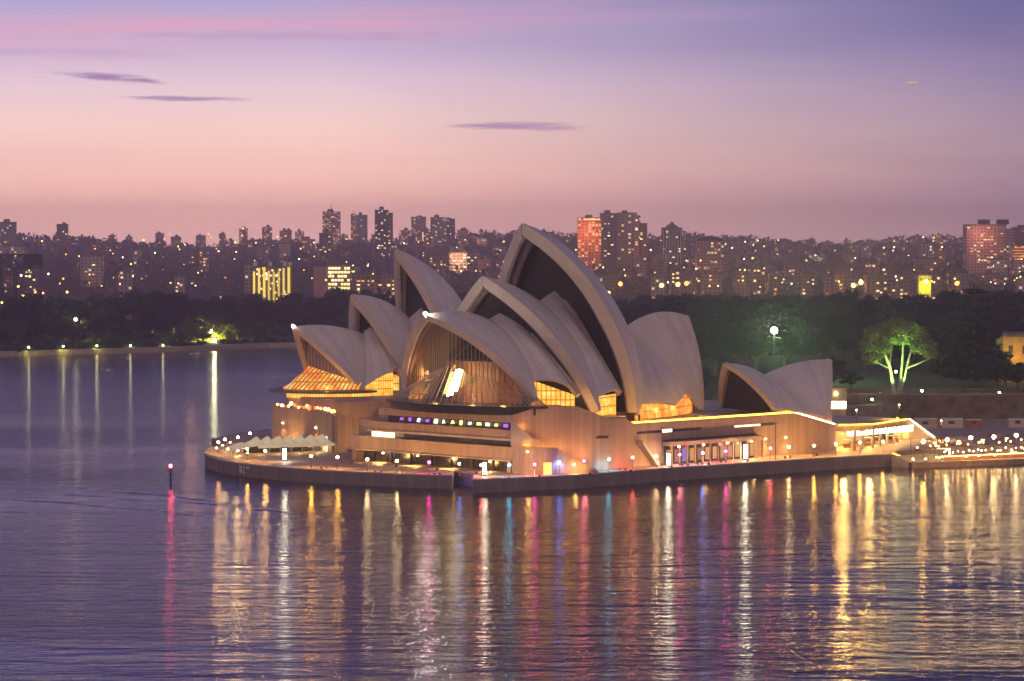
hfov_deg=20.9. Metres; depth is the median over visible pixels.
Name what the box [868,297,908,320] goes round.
shade tree
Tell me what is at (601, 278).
apartment building
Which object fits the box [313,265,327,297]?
apartment building
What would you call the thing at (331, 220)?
apartment building
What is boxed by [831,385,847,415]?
gate building
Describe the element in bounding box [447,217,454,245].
apartment building
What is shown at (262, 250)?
apartment building
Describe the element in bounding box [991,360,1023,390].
shade tree
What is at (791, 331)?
shade tree
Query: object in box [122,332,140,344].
fig tree
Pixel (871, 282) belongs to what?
apartment building
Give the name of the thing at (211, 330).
shade tree
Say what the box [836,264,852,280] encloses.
apartment building
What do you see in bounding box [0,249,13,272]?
apartment building
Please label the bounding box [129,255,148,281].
apartment building
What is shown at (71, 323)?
shade tree
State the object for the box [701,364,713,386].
shade tree
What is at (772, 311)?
shade tree
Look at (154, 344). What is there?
shrub
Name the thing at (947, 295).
fig tree
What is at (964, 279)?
apartment building
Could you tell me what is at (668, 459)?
light pillar
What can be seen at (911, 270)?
apartment building
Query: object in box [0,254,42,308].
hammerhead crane
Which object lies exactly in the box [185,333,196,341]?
shade tree
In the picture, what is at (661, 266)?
apartment building
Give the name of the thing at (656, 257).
apartment building
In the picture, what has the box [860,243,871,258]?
apartment building
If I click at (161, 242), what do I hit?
apartment building
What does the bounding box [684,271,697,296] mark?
apartment building
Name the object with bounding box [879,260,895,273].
apartment building
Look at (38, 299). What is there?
fig tree
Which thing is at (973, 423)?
site hut
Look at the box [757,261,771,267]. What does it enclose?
apartment building
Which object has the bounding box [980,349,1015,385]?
shade tree
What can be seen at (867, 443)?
stall
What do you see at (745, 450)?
light pillar
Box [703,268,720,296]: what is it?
apartment building
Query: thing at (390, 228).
apartment building
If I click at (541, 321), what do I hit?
concert hall
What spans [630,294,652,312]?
shade tree
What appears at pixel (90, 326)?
shade tree
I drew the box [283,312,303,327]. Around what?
shade tree
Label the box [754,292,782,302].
shade tree
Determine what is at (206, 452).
kerb
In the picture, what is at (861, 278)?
apartment building
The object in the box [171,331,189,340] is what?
fig tree
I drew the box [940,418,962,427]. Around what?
site hut
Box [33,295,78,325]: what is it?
fig tree
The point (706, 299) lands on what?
shade tree
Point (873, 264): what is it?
apartment building
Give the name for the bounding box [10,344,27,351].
shrub
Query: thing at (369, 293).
fig tree
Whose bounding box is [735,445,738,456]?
shop window
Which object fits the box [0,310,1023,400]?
park ground
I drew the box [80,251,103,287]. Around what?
apartment building
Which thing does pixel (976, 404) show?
garden wall
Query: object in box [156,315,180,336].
shade tree
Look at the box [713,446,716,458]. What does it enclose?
shop window
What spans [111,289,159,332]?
shade tree
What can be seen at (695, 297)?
shade tree
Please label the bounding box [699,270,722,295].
apartment building
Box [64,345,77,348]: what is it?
shrub
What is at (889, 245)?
apartment building
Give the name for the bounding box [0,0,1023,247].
sky
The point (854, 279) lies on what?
apartment building
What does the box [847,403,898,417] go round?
stone building
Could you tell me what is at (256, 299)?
shade tree
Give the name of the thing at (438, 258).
apartment building
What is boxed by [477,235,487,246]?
apartment building
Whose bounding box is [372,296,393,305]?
shade tree
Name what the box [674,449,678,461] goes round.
shop window
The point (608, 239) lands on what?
apartment building
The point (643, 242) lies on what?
apartment building
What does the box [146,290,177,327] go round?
fig tree
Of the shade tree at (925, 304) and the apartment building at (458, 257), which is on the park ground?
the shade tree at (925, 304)
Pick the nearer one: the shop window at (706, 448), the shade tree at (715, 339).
the shop window at (706, 448)
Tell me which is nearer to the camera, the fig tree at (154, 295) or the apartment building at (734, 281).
the fig tree at (154, 295)
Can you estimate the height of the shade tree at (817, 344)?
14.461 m
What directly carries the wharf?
in the water
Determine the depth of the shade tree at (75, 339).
1607.71 m
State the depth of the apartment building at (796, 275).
2611.15 m
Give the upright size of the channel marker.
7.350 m
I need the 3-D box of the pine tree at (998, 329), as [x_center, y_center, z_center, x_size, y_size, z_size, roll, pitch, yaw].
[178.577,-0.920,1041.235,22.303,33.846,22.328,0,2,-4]
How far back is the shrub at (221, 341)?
1689.69 m
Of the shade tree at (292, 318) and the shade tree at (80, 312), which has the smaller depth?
the shade tree at (80, 312)
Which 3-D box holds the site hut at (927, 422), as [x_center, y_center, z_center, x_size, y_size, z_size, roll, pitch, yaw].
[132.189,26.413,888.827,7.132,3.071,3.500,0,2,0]
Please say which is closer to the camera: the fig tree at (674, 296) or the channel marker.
the channel marker
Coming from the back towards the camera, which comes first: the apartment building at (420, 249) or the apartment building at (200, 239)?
the apartment building at (200, 239)
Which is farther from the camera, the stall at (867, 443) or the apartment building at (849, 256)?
the apartment building at (849, 256)
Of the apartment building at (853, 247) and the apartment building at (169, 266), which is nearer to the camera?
the apartment building at (169, 266)
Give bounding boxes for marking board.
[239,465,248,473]
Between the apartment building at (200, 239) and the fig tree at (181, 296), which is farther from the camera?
the apartment building at (200, 239)
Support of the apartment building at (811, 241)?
on the hills
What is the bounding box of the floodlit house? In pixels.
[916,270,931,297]
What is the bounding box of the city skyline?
[1,229,1023,299]
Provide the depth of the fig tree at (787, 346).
1074.40 m
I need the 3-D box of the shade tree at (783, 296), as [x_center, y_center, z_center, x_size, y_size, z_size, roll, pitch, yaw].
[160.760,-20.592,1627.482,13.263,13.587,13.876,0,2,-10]
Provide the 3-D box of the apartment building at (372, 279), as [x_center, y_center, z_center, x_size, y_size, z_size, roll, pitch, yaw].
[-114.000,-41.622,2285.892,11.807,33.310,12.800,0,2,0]
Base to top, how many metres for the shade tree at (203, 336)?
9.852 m
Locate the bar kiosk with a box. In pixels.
[932,447,952,454]
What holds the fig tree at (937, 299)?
on the park ground
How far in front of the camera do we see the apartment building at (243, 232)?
5103.40 m
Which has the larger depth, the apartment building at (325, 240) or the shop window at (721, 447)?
the apartment building at (325, 240)
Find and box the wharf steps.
[892,453,952,467]
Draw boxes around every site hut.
[914,418,936,427]
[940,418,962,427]
[965,419,981,427]
[1007,418,1023,426]
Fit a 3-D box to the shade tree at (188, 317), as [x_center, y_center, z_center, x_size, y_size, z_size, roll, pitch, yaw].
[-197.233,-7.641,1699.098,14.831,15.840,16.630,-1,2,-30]
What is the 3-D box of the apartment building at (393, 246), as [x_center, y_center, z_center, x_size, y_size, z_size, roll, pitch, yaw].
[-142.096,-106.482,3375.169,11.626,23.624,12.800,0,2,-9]
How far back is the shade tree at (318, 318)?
1765.18 m
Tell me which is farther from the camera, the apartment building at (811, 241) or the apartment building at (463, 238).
the apartment building at (811, 241)
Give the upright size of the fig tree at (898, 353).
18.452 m
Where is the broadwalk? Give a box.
[205,429,897,493]
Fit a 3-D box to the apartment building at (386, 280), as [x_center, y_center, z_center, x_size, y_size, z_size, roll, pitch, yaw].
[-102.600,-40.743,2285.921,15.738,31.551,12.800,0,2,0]
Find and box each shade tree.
[52,328,72,345]
[61,319,84,334]
[62,303,94,326]
[67,332,86,348]
[77,293,119,321]
[80,317,106,340]
[91,333,106,343]
[106,335,121,344]
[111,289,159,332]
[116,289,156,312]
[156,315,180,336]
[157,331,174,342]
[173,329,188,341]
[177,315,201,328]
[177,319,201,340]
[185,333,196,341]
[190,325,207,342]
[192,315,214,339]
[193,313,214,319]
[196,330,212,340]
[200,319,221,340]
[210,313,231,324]
[211,326,228,339]
[215,319,231,338]
[220,331,233,338]
[226,323,247,338]
[237,291,273,308]
[268,298,296,328]
[274,292,306,307]
[274,327,290,338]
[280,298,312,324]
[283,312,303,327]
[300,295,326,313]
[301,311,327,324]
[328,321,344,327]
[337,289,365,300]
[338,312,348,328]
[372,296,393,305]
[373,289,394,303]
[456,292,466,300]
[619,303,648,320]
[622,313,630,324]
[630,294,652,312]
[643,302,668,314]
[652,294,668,306]
[656,293,708,319]
[680,294,702,301]
[694,294,721,305]
[697,331,741,375]
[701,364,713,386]
[737,335,777,369]
[740,318,776,341]
[743,298,785,332]
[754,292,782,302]
[765,323,803,342]
[767,300,803,322]
[777,308,831,342]
[780,294,791,299]
[786,305,820,332]
[791,294,806,302]
[795,336,829,359]
[807,293,827,315]
[814,329,857,368]
[822,357,857,382]
[824,289,867,314]
[838,371,864,389]
[846,340,875,369]
[867,309,914,340]
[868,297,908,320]
[877,293,894,310]
[891,338,924,369]
[907,298,951,321]
[912,292,930,301]
[922,330,946,367]
[927,354,949,382]
[934,352,991,390]
[970,359,1002,390]
[972,290,1002,297]
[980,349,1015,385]
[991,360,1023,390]
[994,313,1023,335]
[1007,364,1023,389]
[1010,290,1023,302]
[1011,362,1023,381]
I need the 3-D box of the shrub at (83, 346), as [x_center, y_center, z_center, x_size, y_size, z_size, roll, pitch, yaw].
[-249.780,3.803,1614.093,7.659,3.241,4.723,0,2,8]
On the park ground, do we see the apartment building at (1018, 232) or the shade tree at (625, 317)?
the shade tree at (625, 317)
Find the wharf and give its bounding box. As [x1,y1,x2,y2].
[908,457,1023,467]
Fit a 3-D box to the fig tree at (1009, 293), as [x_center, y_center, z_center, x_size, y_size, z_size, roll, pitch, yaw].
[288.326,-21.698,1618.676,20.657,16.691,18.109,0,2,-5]
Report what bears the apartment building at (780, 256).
on the hills
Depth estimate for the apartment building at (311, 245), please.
4259.36 m
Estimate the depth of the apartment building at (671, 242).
3098.12 m
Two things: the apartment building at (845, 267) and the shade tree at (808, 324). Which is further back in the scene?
the apartment building at (845, 267)
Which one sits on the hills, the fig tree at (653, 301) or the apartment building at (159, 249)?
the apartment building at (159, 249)
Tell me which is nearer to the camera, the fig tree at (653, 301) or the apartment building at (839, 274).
the fig tree at (653, 301)
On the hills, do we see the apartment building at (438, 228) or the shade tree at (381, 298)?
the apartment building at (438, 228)
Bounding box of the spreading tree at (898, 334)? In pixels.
[857,316,939,394]
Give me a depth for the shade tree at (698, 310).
1307.80 m
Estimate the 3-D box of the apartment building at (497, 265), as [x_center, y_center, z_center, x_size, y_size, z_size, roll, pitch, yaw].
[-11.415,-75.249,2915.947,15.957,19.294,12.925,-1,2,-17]
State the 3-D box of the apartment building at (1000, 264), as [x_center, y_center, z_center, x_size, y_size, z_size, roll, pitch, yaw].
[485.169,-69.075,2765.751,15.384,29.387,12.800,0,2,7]
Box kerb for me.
[205,446,890,479]
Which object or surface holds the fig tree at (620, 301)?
on the park ground
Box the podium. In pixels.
[346,400,934,474]
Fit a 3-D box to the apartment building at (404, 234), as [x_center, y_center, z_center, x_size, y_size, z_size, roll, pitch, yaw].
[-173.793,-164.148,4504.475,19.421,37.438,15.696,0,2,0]
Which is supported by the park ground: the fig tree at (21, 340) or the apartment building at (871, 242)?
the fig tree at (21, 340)
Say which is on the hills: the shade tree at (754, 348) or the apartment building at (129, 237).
the apartment building at (129, 237)
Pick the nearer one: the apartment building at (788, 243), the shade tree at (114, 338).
the shade tree at (114, 338)
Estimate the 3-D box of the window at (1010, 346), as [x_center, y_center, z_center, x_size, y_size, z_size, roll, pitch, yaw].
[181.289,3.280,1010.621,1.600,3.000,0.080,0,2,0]
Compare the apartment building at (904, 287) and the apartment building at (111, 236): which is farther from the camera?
the apartment building at (111, 236)
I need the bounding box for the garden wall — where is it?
[847,390,1023,418]
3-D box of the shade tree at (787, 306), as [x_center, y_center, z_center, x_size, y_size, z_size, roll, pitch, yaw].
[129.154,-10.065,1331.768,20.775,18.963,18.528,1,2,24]
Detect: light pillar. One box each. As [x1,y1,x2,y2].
[282,447,287,460]
[482,461,487,475]
[665,452,670,466]
[742,443,748,459]
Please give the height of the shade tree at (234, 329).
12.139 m
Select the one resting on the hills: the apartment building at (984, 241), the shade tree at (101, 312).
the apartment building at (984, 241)
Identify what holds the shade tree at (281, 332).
on the park ground
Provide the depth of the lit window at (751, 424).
774.76 m
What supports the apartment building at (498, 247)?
on the hills
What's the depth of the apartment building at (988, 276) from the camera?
2560.24 m
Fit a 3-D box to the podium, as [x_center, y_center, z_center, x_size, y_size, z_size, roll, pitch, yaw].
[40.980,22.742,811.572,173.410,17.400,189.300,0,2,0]
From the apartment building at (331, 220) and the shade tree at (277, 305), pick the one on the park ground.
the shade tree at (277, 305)
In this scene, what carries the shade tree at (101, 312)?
on the park ground
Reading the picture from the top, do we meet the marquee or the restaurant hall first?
the restaurant hall
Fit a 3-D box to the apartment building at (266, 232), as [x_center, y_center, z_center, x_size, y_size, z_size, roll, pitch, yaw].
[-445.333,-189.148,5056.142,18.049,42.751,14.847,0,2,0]
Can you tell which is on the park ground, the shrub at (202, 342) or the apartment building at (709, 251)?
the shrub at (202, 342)
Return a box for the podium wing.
[272,391,399,451]
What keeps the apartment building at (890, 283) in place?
on the hills
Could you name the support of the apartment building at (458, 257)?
on the hills
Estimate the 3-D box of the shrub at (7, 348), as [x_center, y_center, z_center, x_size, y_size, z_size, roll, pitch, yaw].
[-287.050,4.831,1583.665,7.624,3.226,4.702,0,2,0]
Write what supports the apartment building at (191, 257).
on the hills
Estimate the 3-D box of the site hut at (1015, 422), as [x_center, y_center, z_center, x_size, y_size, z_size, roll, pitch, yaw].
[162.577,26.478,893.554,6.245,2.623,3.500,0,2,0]
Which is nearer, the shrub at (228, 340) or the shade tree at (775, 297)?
the shade tree at (775, 297)
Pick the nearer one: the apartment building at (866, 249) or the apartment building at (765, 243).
the apartment building at (866, 249)
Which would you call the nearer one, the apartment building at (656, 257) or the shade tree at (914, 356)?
the shade tree at (914, 356)
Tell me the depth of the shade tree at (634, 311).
1457.72 m
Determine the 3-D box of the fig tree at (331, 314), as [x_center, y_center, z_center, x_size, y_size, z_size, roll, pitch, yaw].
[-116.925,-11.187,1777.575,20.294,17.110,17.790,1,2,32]
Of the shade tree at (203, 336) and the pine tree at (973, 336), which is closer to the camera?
the pine tree at (973, 336)
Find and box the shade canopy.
[841,424,912,435]
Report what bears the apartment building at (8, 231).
on the hills
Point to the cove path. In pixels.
(145, 349)
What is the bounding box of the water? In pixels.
[0,347,1023,680]
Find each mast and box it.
[661,436,662,466]
[771,327,776,333]
[775,423,775,459]
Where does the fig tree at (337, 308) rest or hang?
on the park ground
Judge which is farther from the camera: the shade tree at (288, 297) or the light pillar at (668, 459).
the shade tree at (288, 297)
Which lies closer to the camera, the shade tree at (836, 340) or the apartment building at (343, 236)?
the shade tree at (836, 340)
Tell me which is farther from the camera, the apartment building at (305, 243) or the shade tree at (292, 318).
the apartment building at (305, 243)
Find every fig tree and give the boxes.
[5,293,43,325]
[16,336,32,346]
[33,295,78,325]
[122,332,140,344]
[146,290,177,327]
[158,291,199,328]
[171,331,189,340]
[209,296,229,308]
[214,295,248,326]
[262,309,289,331]
[308,320,326,324]
[318,287,348,309]
[319,310,347,326]
[323,291,358,319]
[354,289,375,296]
[615,299,634,306]
[628,316,642,323]
[639,298,661,305]
[664,294,678,299]
[691,317,725,351]
[714,295,763,326]
[761,326,810,366]
[857,331,912,370]
[862,294,878,301]
[896,294,915,308]
[907,319,930,333]
[934,294,940,305]
[938,290,970,305]
[997,289,1021,298]
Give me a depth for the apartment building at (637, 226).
2898.17 m
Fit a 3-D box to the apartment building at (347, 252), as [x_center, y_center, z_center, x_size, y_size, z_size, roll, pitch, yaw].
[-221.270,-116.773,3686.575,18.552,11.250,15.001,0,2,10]
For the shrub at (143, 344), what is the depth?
1640.99 m
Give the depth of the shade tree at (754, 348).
1069.19 m
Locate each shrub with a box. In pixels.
[1,347,13,350]
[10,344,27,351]
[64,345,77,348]
[77,344,86,348]
[84,342,101,348]
[98,343,109,347]
[108,343,116,347]
[139,341,149,346]
[150,342,162,346]
[169,340,185,345]
[196,340,206,344]
[215,338,225,343]
[225,338,235,342]
[248,337,260,341]
[262,337,276,341]
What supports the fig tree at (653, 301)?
on the park ground
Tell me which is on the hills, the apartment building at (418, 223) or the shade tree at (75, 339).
the apartment building at (418, 223)
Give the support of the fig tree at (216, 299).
on the park ground
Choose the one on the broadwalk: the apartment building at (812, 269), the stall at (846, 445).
the stall at (846, 445)
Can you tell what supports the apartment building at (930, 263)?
on the hills
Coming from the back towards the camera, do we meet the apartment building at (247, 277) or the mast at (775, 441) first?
the apartment building at (247, 277)
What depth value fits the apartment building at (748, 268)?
2965.74 m
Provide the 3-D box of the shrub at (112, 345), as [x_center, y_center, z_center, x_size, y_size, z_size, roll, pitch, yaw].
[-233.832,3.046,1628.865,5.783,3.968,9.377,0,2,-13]
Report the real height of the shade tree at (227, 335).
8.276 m
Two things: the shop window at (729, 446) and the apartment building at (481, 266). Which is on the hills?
the apartment building at (481, 266)
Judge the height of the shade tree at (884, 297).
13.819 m
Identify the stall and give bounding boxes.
[843,439,850,447]
[864,437,871,445]
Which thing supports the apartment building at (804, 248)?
on the hills
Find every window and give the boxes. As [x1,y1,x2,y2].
[372,431,394,437]
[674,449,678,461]
[682,449,685,460]
[690,448,693,460]
[697,447,701,459]
[705,447,708,458]
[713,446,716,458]
[720,446,723,457]
[728,445,731,457]
[735,424,759,426]
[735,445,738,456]
[750,443,753,455]
[831,401,845,408]
[1009,345,1012,353]
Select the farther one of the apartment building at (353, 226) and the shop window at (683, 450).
the apartment building at (353, 226)
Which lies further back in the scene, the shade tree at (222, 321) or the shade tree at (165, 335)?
the shade tree at (222, 321)
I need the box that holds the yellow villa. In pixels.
[996,332,1023,381]
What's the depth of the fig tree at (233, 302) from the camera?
1765.86 m
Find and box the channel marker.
[168,464,172,484]
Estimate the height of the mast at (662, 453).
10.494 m
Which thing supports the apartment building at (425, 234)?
on the hills
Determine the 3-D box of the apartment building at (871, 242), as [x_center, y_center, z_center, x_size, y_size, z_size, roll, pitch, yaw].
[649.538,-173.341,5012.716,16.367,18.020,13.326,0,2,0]
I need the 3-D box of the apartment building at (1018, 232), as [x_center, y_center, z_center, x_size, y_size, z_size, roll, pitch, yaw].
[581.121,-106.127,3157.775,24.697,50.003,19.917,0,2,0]
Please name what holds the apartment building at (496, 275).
on the hills
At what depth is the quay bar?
792.43 m
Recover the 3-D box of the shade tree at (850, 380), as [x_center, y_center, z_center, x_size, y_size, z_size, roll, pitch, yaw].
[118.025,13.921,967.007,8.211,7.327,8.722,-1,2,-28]
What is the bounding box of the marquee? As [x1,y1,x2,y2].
[227,434,334,454]
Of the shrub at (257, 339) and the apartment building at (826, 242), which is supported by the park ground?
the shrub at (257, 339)
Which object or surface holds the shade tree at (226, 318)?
on the park ground
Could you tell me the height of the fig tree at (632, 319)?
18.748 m
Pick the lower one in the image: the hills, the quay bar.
the quay bar
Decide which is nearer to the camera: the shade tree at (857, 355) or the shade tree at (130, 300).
the shade tree at (857, 355)
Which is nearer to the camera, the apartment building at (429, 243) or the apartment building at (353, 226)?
the apartment building at (429, 243)
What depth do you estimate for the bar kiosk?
796.54 m
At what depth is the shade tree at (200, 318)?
1697.28 m
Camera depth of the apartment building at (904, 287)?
2256.25 m
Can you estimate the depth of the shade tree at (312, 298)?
1835.99 m
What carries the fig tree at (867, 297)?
on the park ground
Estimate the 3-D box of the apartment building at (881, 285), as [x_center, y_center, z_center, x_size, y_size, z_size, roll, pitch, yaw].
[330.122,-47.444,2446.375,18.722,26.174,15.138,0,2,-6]
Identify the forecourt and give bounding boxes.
[870,418,1023,455]
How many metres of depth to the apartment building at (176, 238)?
5006.92 m
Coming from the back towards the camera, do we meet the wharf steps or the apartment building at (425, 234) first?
the apartment building at (425, 234)
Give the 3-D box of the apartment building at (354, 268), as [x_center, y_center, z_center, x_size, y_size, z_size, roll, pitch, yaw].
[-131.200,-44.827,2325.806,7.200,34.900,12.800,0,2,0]
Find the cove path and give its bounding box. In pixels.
[0,342,295,355]
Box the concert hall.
[386,223,703,420]
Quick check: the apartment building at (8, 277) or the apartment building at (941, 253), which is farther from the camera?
the apartment building at (941, 253)
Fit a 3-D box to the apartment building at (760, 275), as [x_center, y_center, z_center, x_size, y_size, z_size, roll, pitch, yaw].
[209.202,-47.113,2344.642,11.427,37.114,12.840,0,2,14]
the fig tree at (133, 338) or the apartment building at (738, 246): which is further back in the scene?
the apartment building at (738, 246)
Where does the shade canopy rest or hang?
on the podium
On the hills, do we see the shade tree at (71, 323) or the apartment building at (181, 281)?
the apartment building at (181, 281)
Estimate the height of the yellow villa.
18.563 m
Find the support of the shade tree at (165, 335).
on the park ground
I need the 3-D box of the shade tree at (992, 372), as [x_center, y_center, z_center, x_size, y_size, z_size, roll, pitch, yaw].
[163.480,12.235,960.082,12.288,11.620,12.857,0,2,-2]
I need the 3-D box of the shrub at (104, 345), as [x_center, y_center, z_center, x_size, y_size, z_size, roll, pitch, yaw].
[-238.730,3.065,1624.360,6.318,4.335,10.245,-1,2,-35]
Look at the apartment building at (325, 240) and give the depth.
3397.98 m
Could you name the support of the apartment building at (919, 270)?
on the hills
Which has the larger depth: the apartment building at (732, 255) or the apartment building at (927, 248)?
the apartment building at (732, 255)
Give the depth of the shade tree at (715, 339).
1067.10 m
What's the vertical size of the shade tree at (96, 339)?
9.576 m
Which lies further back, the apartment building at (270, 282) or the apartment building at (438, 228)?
the apartment building at (438, 228)
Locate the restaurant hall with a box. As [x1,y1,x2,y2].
[718,358,832,419]
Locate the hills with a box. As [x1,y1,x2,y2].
[1,238,1014,322]
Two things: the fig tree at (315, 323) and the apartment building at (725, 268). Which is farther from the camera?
the apartment building at (725, 268)
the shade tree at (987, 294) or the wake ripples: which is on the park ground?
the shade tree at (987, 294)
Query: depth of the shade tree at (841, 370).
959.02 m
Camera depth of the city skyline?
3205.88 m
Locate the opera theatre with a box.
[269,249,461,398]
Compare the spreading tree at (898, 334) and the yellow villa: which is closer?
the spreading tree at (898, 334)
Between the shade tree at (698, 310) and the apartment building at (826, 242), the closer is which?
the shade tree at (698, 310)
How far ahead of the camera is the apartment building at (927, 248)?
3098.42 m
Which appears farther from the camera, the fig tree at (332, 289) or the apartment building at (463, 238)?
the apartment building at (463, 238)
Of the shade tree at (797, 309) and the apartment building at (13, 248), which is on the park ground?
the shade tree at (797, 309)
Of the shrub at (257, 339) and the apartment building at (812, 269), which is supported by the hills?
the apartment building at (812, 269)
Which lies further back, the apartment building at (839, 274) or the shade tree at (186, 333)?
the apartment building at (839, 274)
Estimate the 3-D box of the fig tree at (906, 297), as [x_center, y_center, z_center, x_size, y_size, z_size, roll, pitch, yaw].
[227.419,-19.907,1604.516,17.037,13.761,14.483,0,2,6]
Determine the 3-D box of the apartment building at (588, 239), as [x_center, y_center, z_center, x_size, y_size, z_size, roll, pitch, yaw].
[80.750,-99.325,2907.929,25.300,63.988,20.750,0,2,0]
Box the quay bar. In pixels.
[944,447,1023,460]
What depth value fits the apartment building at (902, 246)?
4352.41 m
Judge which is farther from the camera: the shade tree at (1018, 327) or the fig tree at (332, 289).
the fig tree at (332, 289)
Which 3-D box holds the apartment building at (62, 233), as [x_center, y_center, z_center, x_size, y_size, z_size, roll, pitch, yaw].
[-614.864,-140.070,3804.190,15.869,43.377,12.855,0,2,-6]
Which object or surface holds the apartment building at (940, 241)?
on the hills
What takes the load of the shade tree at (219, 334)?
on the park ground
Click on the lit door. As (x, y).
(547, 467)
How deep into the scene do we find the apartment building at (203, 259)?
2898.56 m
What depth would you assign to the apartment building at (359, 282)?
2279.69 m
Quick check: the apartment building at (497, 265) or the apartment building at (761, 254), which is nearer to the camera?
the apartment building at (497, 265)
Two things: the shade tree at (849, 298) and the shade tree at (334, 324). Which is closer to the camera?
the shade tree at (849, 298)
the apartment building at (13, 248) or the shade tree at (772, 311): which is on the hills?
the apartment building at (13, 248)
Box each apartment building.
[0,219,16,245]
[0,243,26,261]
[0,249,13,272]
[3,270,19,293]
[24,268,43,296]
[57,222,68,252]
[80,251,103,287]
[108,234,116,242]
[118,267,132,303]
[125,234,132,241]
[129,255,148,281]
[132,249,141,258]
[149,248,164,259]
[154,239,165,251]
[155,231,163,240]
[163,261,173,269]
[171,234,181,246]
[174,275,185,293]
[186,252,198,264]
[196,234,205,248]
[199,250,208,276]
[212,267,229,298]
[219,232,225,248]
[239,227,247,244]
[244,263,253,299]
[252,262,292,300]
[257,243,268,263]
[262,225,271,245]
[279,241,290,265]
[280,228,288,242]
[286,228,291,247]
[295,229,303,245]
[302,237,308,259]
[306,236,314,249]
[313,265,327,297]
[314,248,318,261]
[319,229,332,262]
[322,205,340,248]
[327,260,351,296]
[337,248,352,255]
[341,234,347,240]
[351,208,355,241]
[351,269,367,293]
[352,266,359,272]
[356,212,367,248]
[366,270,379,295]
[374,206,388,257]
[378,272,394,299]
[389,213,392,252]
[390,243,399,259]
[399,228,410,247]
[407,234,417,251]
[411,215,425,245]
[416,244,425,260]
[422,228,429,245]
[423,239,434,249]
[429,250,448,273]
[430,215,446,246]
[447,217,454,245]
[449,244,465,251]
[449,248,467,275]
[457,228,467,243]
[458,234,468,245]
[467,249,479,274]
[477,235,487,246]
[478,256,490,275]
[491,243,505,254]
[492,260,503,274]
[493,272,499,279]
[577,215,601,271]
[592,270,605,285]
[599,210,616,271]
[601,270,617,296]
[617,210,636,273]
[634,215,640,267]
[636,256,646,277]
[639,223,647,259]
[650,270,666,299]
[653,252,660,262]
[653,260,667,284]
[661,221,682,269]
[668,265,683,297]
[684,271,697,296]
[686,258,694,273]
[695,236,723,278]
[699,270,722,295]
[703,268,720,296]
[724,251,739,263]
[724,265,727,278]
[732,277,752,292]
[734,243,745,251]
[736,268,750,298]
[740,265,752,275]
[752,263,767,300]
[753,253,767,259]
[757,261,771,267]
[761,241,770,250]
[767,268,780,301]
[772,254,791,259]
[784,239,794,252]
[784,258,799,276]
[793,268,802,291]
[798,245,810,253]
[800,267,813,297]
[807,237,814,249]
[807,266,823,276]
[808,252,825,261]
[823,270,831,296]
[824,240,831,250]
[832,267,846,294]
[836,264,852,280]
[842,250,855,264]
[847,242,858,256]
[847,275,859,293]
[859,269,876,291]
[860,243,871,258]
[863,270,880,299]
[864,258,879,273]
[868,239,876,247]
[874,249,887,262]
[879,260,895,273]
[880,275,882,295]
[883,242,894,254]
[883,268,898,299]
[893,238,902,246]
[897,270,912,300]
[898,243,906,253]
[902,251,916,266]
[909,268,913,295]
[913,237,924,245]
[913,264,929,295]
[914,256,937,271]
[921,239,934,257]
[928,268,944,299]
[934,238,943,244]
[934,244,950,269]
[939,257,955,269]
[945,270,959,292]
[952,267,968,294]
[963,219,1008,275]
[977,270,999,290]
[992,256,1007,281]
[1006,229,1012,271]
[1009,241,1023,279]
[1011,225,1023,244]
[1014,258,1023,283]
[1015,275,1023,292]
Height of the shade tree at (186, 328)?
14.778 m
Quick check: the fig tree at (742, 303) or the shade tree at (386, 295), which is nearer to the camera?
the fig tree at (742, 303)
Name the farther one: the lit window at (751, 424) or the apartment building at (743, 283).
the apartment building at (743, 283)
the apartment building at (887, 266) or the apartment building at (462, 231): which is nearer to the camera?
the apartment building at (887, 266)
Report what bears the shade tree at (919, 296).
on the park ground
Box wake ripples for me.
[0,480,1023,579]
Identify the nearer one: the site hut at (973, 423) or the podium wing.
the podium wing
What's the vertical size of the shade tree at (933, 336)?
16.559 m
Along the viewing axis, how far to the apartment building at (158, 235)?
4855.53 m
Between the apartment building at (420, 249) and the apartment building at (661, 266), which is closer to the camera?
the apartment building at (661, 266)
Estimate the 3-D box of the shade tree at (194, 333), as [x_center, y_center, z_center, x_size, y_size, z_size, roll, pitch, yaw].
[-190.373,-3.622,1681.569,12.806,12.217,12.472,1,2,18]
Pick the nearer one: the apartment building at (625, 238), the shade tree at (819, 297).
the shade tree at (819, 297)
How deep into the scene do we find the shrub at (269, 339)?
1722.25 m
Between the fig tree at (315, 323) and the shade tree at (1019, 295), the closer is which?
the shade tree at (1019, 295)
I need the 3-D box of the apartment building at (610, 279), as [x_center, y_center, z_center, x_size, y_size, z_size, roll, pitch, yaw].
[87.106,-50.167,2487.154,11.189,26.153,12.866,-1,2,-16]
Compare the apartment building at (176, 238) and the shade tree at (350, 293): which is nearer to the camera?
the shade tree at (350, 293)
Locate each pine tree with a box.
[937,284,1014,386]
[959,293,1010,359]

